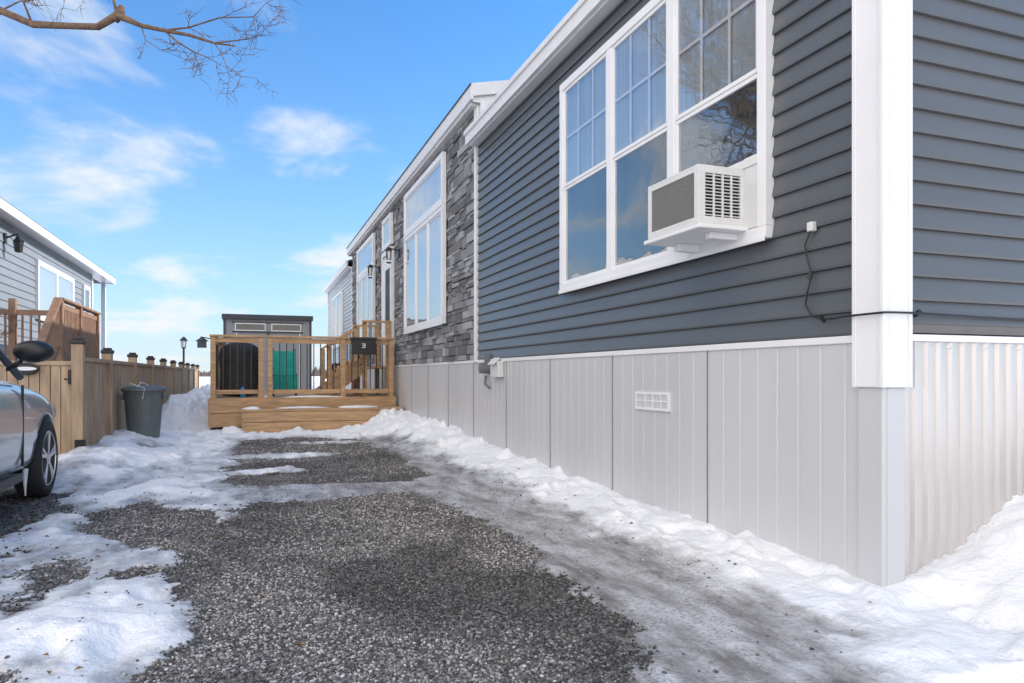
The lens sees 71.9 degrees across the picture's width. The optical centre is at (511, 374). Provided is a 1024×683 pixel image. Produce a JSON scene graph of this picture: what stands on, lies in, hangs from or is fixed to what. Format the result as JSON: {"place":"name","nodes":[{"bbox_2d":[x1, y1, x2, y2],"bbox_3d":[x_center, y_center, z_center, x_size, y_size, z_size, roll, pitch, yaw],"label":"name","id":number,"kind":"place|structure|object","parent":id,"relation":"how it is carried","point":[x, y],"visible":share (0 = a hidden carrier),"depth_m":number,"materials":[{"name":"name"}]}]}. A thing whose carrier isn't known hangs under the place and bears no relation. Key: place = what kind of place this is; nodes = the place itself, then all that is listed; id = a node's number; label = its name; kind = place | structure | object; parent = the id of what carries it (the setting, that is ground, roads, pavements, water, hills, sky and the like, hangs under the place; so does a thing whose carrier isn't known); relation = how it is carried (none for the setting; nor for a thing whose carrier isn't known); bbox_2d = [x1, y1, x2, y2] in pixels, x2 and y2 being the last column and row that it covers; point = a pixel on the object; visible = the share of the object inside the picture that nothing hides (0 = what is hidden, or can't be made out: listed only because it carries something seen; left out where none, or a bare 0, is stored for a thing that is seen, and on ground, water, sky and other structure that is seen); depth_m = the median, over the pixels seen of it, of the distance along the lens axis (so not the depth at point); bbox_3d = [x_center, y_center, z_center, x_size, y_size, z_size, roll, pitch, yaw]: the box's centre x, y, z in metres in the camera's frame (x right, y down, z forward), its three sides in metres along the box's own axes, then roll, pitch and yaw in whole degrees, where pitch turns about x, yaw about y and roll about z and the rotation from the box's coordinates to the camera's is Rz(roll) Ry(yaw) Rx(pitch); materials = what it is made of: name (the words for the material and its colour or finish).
{"place":"outdoors","nodes":[
{"label":"outdoors","id":0,"kind":"place"},
{"bbox_2d":[0,0,577,372],"label":"sky","id":1,"kind":"structure","parent":0,"point":[200,208],"materials":[{"name":"blue"}]},
{"bbox_2d":[332,363,360,393],"bbox_3d":[-3.883,0.085,16.422,0.600,0.690,0.900,0,0,-20],"label":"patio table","id":2,"kind":"object","parent":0,"point":[337,364],"visible":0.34,"depth_m":16.11,"materials":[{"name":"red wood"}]},
{"bbox_2d":[0,437,853,682],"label":"driveway gravel","id":3,"kind":"structure","parent":0,"point":[196,654],"depth_m":3.45,"materials":[{"name":"grey gravel"}]},
{"bbox_2d":[0,376,1023,682],"bbox_3d":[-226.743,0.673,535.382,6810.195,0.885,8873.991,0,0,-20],"label":"snowy ground","id":4,"kind":"structure","parent":0,"point":[954,618],"depth_m":3.49,"materials":[{"name":"white snow"}]},
{"bbox_2d":[0,340,57,497],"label":"parked car","id":5,"kind":"object","parent":4,"relation":"on","point":[28,453],"visible":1,"depth_m":5.53,"materials":[{"name":"paint"}]},
{"bbox_2d":[0,297,100,366],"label":"neighbour deck","id":6,"kind":"structure","parent":4,"relation":"on","point":[63,324],"depth_m":11.86,"materials":[{"name":"brown wood"}]},
{"bbox_2d":[0,308,17,338],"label":"twig wreath","id":7,"kind":"object","parent":6,"relation":"attached to","point":[10,329],"visible":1,"depth_m":11.53,"materials":[{"name":"brown plant"}]},
{"bbox_2d":[0,337,199,454],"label":"wooden fence","id":8,"kind":"object","parent":4,"relation":"on","point":[81,393],"visible":0.56,"depth_m":8.93,"materials":[{"name":"brown wood"}]},
{"bbox_2d":[17,362,38,374],"bbox_3d":[-5.559,-0.070,8.062,0.260,0.143,0.023,0,0,-20],"label":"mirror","id":9,"kind":"object","parent":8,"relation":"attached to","point":[25,368],"visible":0.65,"depth_m":8.06,"materials":[{"name":"metal"}]},
{"bbox_2d":[119,382,166,437],"bbox_3d":[-5.621,0.567,10.769,0.640,0.927,0.618,0,0,-20],"label":"trash can","id":10,"kind":"object","parent":4,"relation":"on","point":[143,402],"visible":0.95,"depth_m":10.57,"materials":[{"name":"plastic"}]},
{"bbox_2d":[0,0,299,104],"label":"bare tree","id":11,"kind":"object","parent":4,"relation":"on","point":[117,15],"visible":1,"depth_m":5.98,"materials":[{"name":"brown plant"}]},
{"bbox_2d":[179,337,187,367],"bbox_3d":[-11.642,-0.145,25.015,0.277,2.410,0.277,0,0,-43],"label":"lamp post","id":12,"kind":"object","parent":4,"relation":"on","point":[183,340],"visible":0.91,"depth_m":24.98,"materials":[{"name":"black metal"}]},
{"bbox_2d":[199,366,326,376],"bbox_3d":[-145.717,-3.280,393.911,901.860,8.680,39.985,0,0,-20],"label":"distant tree line","id":13,"kind":"object","parent":4,"relation":"on","point":[206,374],"visible":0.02,"depth_m":390.31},
{"bbox_2d":[222,314,312,390],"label":"garden shed","id":14,"kind":"structure","parent":4,"relation":"on","point":[264,325],"depth_m":20.88,"materials":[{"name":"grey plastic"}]},
{"bbox_2d":[208,320,402,433],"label":"wooden deck","id":15,"kind":"structure","parent":4,"relation":"on","point":[323,406],"depth_m":13.30,"materials":[{"name":"brown wood"}]},
{"bbox_2d":[196,336,209,347],"bbox_3d":[-5.686,-0.605,13.022,0.296,0.210,0.222,0,0,2],"label":"bird feeder","id":16,"kind":"object","parent":15,"relation":"on","point":[201,342],"visible":0.91,"depth_m":12.96,"materials":[{"name":"grey wood"}]},
{"bbox_2d":[218,343,257,396],"bbox_3d":[-5.300,-0.106,13.766,0.793,1.065,0.515,0,0,-20],"label":"covered barbecue","id":17,"kind":"object","parent":15,"relation":"on","point":[240,366],"visible":0.66,"depth_m":13.55,"materials":[{"name":"black fabric"}]},
{"bbox_2d":[273,348,296,396],"bbox_3d":[-4.619,-0.053,14.320,0.462,0.984,0.716,0,0,-20],"label":"folding chair","id":18,"kind":"object","parent":15,"relation":"on","point":[282,370],"visible":0.78,"depth_m":14.44,"materials":[{"name":"teal fabric"}]},
{"bbox_2d":[350,337,376,354],"bbox_3d":[-2.908,-0.565,13.812,0.500,0.330,0.172,0,0,-20],"label":"mailbox","id":19,"kind":"object","parent":15,"relation":"on","point":[363,345],"visible":1,"depth_m":13.74,"materials":[{"name":"black metal"}]},
{"bbox_2d":[361,293,473,364],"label":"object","id":20,"kind":"object","parent":4,"relation":"on","point":[438,344],"depth_m":11.27,"materials":[{"name":"grey stone"}]},
{"bbox_2d":[3,451,871,673],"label":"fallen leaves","id":21,"kind":"object","parent":4,"relation":"on","point":[79,667],"visible":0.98,"depth_m":3.71,"materials":[{"name":"brown plant"}]},
{"bbox_2d":[483,333,1023,359],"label":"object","id":22,"kind":"object","parent":4,"relation":"on","point":[849,335],"visible":0.04,"depth_m":3.60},
{"bbox_2d":[323,0,621,293],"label":"fascia","id":23,"kind":"structure","parent":22,"relation":"on","point":[577,25],"depth_m":8.26,"materials":[{"name":"white metal"}]},
{"bbox_2d":[348,259,352,265],"bbox_3d":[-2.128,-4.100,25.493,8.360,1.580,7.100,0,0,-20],"label":"wall lantern","id":24,"kind":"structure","parent":23,"relation":"attached to","point":[350,262],"depth_m":21.20,"materials":[{"name":"black metal"}]},
{"bbox_2d":[346,83,470,248],"bbox_3d":[-2.693,-3.705,14.842,0.012,0.020,12.510,0,0,-20],"label":"drip edge","id":25,"kind":"object","parent":23,"relation":"attached to","point":[465,90],"visible":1,"depth_m":11.73,"materials":[{"name":"grey metal"}]},
{"bbox_2d":[473,94,495,112],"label":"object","id":26,"kind":"structure","parent":23,"relation":"attached to","point":[484,100],"depth_m":9.09,"materials":[{"name":"white plastic"}]},
{"bbox_2d":[327,106,851,366],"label":"trim","id":27,"kind":"structure","parent":22,"relation":"attached to","point":[805,342],"depth_m":6.08,"materials":[{"name":"white plastic"}]},
{"bbox_2d":[329,269,351,368],"bbox_3d":[-5.838,-1.668,23.855,0.024,2.944,7.000,0,0,-20],"label":"siding","id":28,"kind":"object","parent":27,"relation":"attached to","point":[344,284],"visible":0.28,"depth_m":22.31,"materials":[{"name":"grey plastic"}]},
{"bbox_2d":[332,290,342,348],"bbox_3d":[-5.950,-1.830,24.027,0.075,1.820,2.800,0,0,-20],"label":"window frame","id":29,"kind":"object","parent":28,"relation":"attached to","point":[336,296],"visible":0.65,"depth_m":23.73,"materials":[{"name":"white plastic"}]},
{"bbox_2d":[333,294,340,344],"bbox_3d":[-5.954,-1.840,24.026,0.002,1.584,2.584,0,0,-20],"label":"pane","id":30,"kind":"object","parent":29,"relation":"attached to","point":[338,316],"visible":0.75,"depth_m":23.93,"materials":[{"name":"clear glass"}]},
{"bbox_2d":[352,111,473,365],"bbox_3d":[-2.530,-1.833,14.897,0.107,3.281,12.014,0,0,-20],"label":"stone veneer","id":31,"kind":"object","parent":27,"relation":"attached to","point":[454,334],"visible":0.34,"depth_m":10.39,"materials":[{"name":"grey stone"}]},
{"bbox_2d":[356,233,374,280],"bbox_3d":[-3.717,-2.940,17.853,0.075,0.800,2.730,0,0,-20],"label":"window frame","id":32,"kind":"object","parent":31,"relation":"attached to","point":[364,245],"visible":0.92,"depth_m":17.31,"materials":[{"name":"white plastic"}]},
{"bbox_2d":[358,240,371,274],"bbox_3d":[-3.720,-2.950,17.852,0.002,0.544,2.494,0,0,-20],"label":"pane","id":33,"kind":"object","parent":32,"relation":"attached to","point":[364,258],"visible":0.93,"depth_m":17.77,"materials":[{"name":"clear glass"}]},
{"bbox_2d":[357,267,374,336],"bbox_3d":[-3.717,-1.655,17.853,0.075,1.810,2.730,0,0,-20],"label":"window frame","id":34,"kind":"object","parent":31,"relation":"attached to","point":[362,278],"visible":0.38,"depth_m":16.60,"materials":[{"name":"white plastic"}]},
{"bbox_2d":[358,275,371,336],"bbox_3d":[-3.720,-1.665,17.852,0.002,1.554,2.494,0,0,-20],"label":"pane","id":35,"kind":"object","parent":34,"relation":"attached to","point":[365,303],"visible":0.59,"depth_m":17.77,"materials":[{"name":"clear glass"}]},
{"bbox_2d":[367,264,379,278],"bbox_3d":[-3.147,-2.341,16.001,0.286,0.318,0.130,0,0,-20],"label":"wall lantern","id":36,"kind":"object","parent":31,"relation":"attached to","point":[371,266],"depth_m":15.98,"materials":[{"name":"black metal"}]},
{"bbox_2d":[381,212,392,252],"bbox_3d":[-2.648,-3.005,14.960,0.075,0.670,1.000,0,0,-20],"label":"window frame","id":37,"kind":"object","parent":31,"relation":"attached to","point":[389,243],"visible":0.97,"depth_m":14.70,"materials":[{"name":"white plastic"}]},
{"bbox_2d":[384,219,389,244],"bbox_3d":[-2.651,-3.015,14.958,0.002,0.434,0.784,0,0,-20],"label":"pane","id":38,"kind":"object","parent":37,"relation":"attached to","point":[386,232],"visible":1,"depth_m":14.90,"materials":[{"name":"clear glass"}]},
{"bbox_2d":[381,246,394,365],"bbox_3d":[-2.636,-1.415,14.964,0.080,2.450,1.100,0,0,-20],"label":"front door","id":39,"kind":"structure","parent":31,"relation":"attached to","point":[385,266],"depth_m":15.10,"materials":[{"name":"white plastic"}]},
{"bbox_2d":[385,268,389,320],"bbox_3d":[-2.638,-1.540,14.963,0.002,1.400,0.540,0,0,-20],"label":"door glass","id":40,"kind":"object","parent":39,"relation":"attached to","point":[387,294],"visible":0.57,"depth_m":14.97,"materials":[{"name":"glass"}]},
{"bbox_2d":[385,247,399,263],"bbox_3d":[-2.350,-2.341,13.844,0.286,0.318,0.130,0,0,-20],"label":"wall lantern","id":41,"kind":"object","parent":31,"relation":"attached to","point":[398,251],"depth_m":13.82,"materials":[{"name":"black metal"}]},
{"bbox_2d":[403,204,445,334],"bbox_3d":[-1.511,-1.655,11.883,0.075,1.810,2.840,0,0,-20],"label":"window frame","id":42,"kind":"object","parent":31,"relation":"attached to","point":[415,232],"visible":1,"depth_m":11.41,"materials":[{"name":"white plastic"}]},
{"bbox_2d":[407,215,440,325],"bbox_3d":[-1.496,-1.665,11.888,0.002,1.554,2.604,0,0,-20],"label":"pane","id":43,"kind":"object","parent":42,"relation":"attached to","point":[435,268],"visible":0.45,"depth_m":11.79,"materials":[{"name":"clear glass"}]},
{"bbox_2d":[403,151,445,238],"bbox_3d":[-1.511,-2.940,11.883,0.075,0.800,2.840,0,0,-20],"label":"window frame","id":44,"kind":"object","parent":31,"relation":"attached to","point":[431,169],"visible":0.95,"depth_m":11.35,"materials":[{"name":"white plastic"}]},
{"bbox_2d":[407,164,440,228],"bbox_3d":[-1.496,-2.950,11.888,0.002,0.544,2.604,0,0,-20],"label":"window pane","id":45,"kind":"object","parent":44,"relation":"attached to","point":[424,198],"visible":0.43,"depth_m":11.79,"materials":[{"name":"glass"}]},
{"bbox_2d":[348,351,706,522],"bbox_3d":[-2.735,0.453,15.379,0.006,1.215,23.057,0,0,-20],"label":"skirt seam lip","id":46,"kind":"object","parent":27,"relation":"attached to","point":[611,423],"visible":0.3,"depth_m":5.77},
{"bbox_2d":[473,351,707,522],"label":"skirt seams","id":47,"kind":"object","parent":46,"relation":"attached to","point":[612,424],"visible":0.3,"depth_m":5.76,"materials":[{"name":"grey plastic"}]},
{"bbox_2d":[532,341,1018,358],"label":"screws","id":48,"kind":"object","parent":27,"relation":"attached to","point":[984,347],"visible":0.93,"depth_m":3.60,"materials":[{"name":"grey metal"}]},
{"bbox_2d":[346,343,858,576],"bbox_3d":[-2.698,0.452,15.291,0.004,1.217,25.435,0,0,-20],"label":"front skirt","id":49,"kind":"object","parent":22,"relation":"attached to","point":[783,446],"visible":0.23,"depth_m":4.64,"materials":[{"name":"plastic"}]},
{"bbox_2d":[478,354,490,388],"bbox_3d":[-0.325,-0.043,8.723,0.170,0.435,0.210,0,0,-20],"label":"meter fitting","id":50,"kind":"object","parent":49,"relation":"attached to","point":[484,368],"visible":0.77,"depth_m":8.68,"materials":[{"name":"grey metal"}]},
{"bbox_2d":[488,357,503,376],"bbox_3d":[-0.203,-0.087,8.347,0.122,0.233,0.300,0,0,-20],"label":"dryer vent","id":51,"kind":"object","parent":49,"relation":"attached to","point":[496,367],"visible":1,"depth_m":8.26,"materials":[{"name":"white plastic"}]},
{"bbox_2d":[635,391,670,411],"bbox_3d":[1.029,0.193,5.178,0.016,0.135,0.460,0,0,-20],"label":"skirt vent","id":52,"kind":"object","parent":49,"relation":"attached to","point":[655,401],"visible":1,"depth_m":5.16,"materials":[{"name":"white plastic"}]},
{"bbox_2d":[477,0,851,359],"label":"front siding","id":53,"kind":"object","parent":22,"relation":"attached to","point":[757,291],"visible":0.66,"depth_m":4.61,"materials":[{"name":"plastic"}]},
{"bbox_2d":[559,0,773,293],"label":"window frame","id":54,"kind":"object","parent":53,"relation":"attached to","point":[760,73],"visible":0.99,"depth_m":4.91,"materials":[{"name":"white plastic"}]},
{"bbox_2d":[566,0,753,175],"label":"muntins","id":55,"kind":"object","parent":54,"relation":"attached to","point":[710,30],"visible":0.98,"depth_m":5.17,"materials":[{"name":"white plastic"}]},
{"bbox_2d":[568,0,755,181],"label":"window panes","id":56,"kind":"object","parent":54,"relation":"attached to","point":[743,51],"visible":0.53,"depth_m":5.10,"materials":[{"name":"glass"}]},
{"bbox_2d":[568,80,756,279],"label":"window panes","id":57,"kind":"object","parent":54,"relation":"attached to","point":[722,133],"visible":0.5,"depth_m":5.30,"materials":[{"name":"glass"}]},
{"bbox_2d":[644,154,756,252],"bbox_3d":[1.133,-1.030,4.363,0.379,0.480,0.800,0,0,-20],"label":"window air conditioner","id":58,"kind":"object","parent":54,"relation":"in","point":[692,209],"depth_m":4.14,"materials":[{"name":"white plastic"}]},
{"bbox_2d":[807,221,816,231],"bbox_3d":[1.569,-0.775,3.693,0.035,0.050,0.040,0,0,-20],"label":"cable junction box","id":59,"kind":"object","parent":53,"relation":"attached to","point":[811,226],"visible":1,"depth_m":3.68,"materials":[{"name":"white plastic"}]},
{"bbox_2d":[905,341,1023,575],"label":"end skirt","id":60,"kind":"object","parent":22,"relation":"attached to","point":[964,441],"visible":0.6,"depth_m":3.48,"materials":[{"name":"metal"}]},
{"bbox_2d":[913,324,1023,335],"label":"starter strip","id":61,"kind":"object","parent":60,"relation":"on","point":[963,330],"visible":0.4,"depth_m":3.48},
{"bbox_2d":[913,334,1023,343],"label":"end skirt cap","id":62,"kind":"object","parent":60,"relation":"on","point":[962,338],"depth_m":3.47,"materials":[{"name":"white plastic"}]},
{"bbox_2d":[913,0,1023,327],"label":"end siding","id":63,"kind":"object","parent":22,"relation":"attached to","point":[968,157],"depth_m":3.50,"materials":[{"name":"plastic"}]},
{"bbox_2d":[804,231,1023,322],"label":"power cable","id":64,"kind":"object","parent":63,"relation":"attached to","point":[918,312],"visible":0.99,"depth_m":3.50,"materials":[{"name":"black rubber"}]},
{"bbox_2d":[858,387,904,586],"bbox_3d":[1.764,0.560,3.369,0.144,1.000,0.144,0,0,-20],"label":"skirt corner","id":65,"kind":"object","parent":4,"relation":"on","point":[881,487],"visible":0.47,"depth_m":3.31,"materials":[{"name":"plastic"}]},
{"bbox_2d":[856,0,908,387],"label":"corner post","id":66,"kind":"object","parent":65,"relation":"on","point":[867,185],"visible":0.9,"depth_m":3.30,"materials":[{"name":"white plastic"}]},
{"bbox_2d":[852,0,912,387],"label":"corner bead","id":67,"kind":"object","parent":66,"relation":"attached to","point":[882,191],"visible":1,"depth_m":3.30,"materials":[{"name":"white plastic"}]},
{"bbox_3d":[-14.450,-0.965,15.289,7.490,4.050,13.300,0,0,-20],"label":"wall","id":68,"kind":"object","parent":4,"relation":"on","visible":0},
{"bbox_2d":[0,218,91,359],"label":"siding","id":69,"kind":"object","parent":68,"relation":"attached to","point":[17,276],"visible":0.48,"depth_m":14.90,"materials":[{"name":"grey plastic"}]},
{"bbox_2d":[3,233,23,252],"bbox_3d":[-9.665,-2.567,13.699,0.336,0.374,0.173,0,0,-20],"label":"wall lantern","id":70,"kind":"object","parent":69,"relation":"attached to","point":[18,242],"depth_m":13.67,"materials":[{"name":"black metal"}]},
{"bbox_2d":[35,259,74,320],"bbox_3d":[-11.107,-1.890,17.218,0.075,1.340,3.400,0,0,-20],"label":"window frame","id":71,"kind":"object","parent":69,"relation":"attached to","point":[45,266],"visible":0.48,"depth_m":16.08,"materials":[{"name":"white plastic"}]},
{"bbox_2d":[40,267,71,309],"bbox_3d":[-11.121,-1.900,17.212,0.002,1.064,3.144,0,0,-20],"label":"blind","id":72,"kind":"object","parent":71,"relation":"attached to","point":[47,287],"visible":0.5,"depth_m":16.72,"materials":[{"name":"white fabric"}]},
{"bbox_2d":[82,284,90,313],"bbox_3d":[-12.251,-1.890,20.313,0.075,1.340,0.800,0,0,-20],"label":"window frame","id":73,"kind":"object","parent":69,"relation":"attached to","point":[86,287],"visible":0.48,"depth_m":20.18,"materials":[{"name":"white plastic"}]},
{"bbox_2d":[85,290,87,312],"bbox_3d":[-12.265,-1.900,20.308,0.002,1.084,0.564,0,0,-20],"label":"blind","id":74,"kind":"object","parent":73,"relation":"attached to","point":[86,298],"visible":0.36,"depth_m":20.37,"materials":[{"name":"white fabric"}]},
{"bbox_2d":[0,198,115,358],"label":"fascia and trim","id":75,"kind":"structure","parent":68,"relation":"attached to","point":[16,218],"depth_m":16.95,"materials":[{"name":"white plastic"}]},
{"bbox_2d":[0,197,112,276],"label":"roof","id":76,"kind":"structure","parent":75,"relation":"on","point":[51,233],"depth_m":15.58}
]}

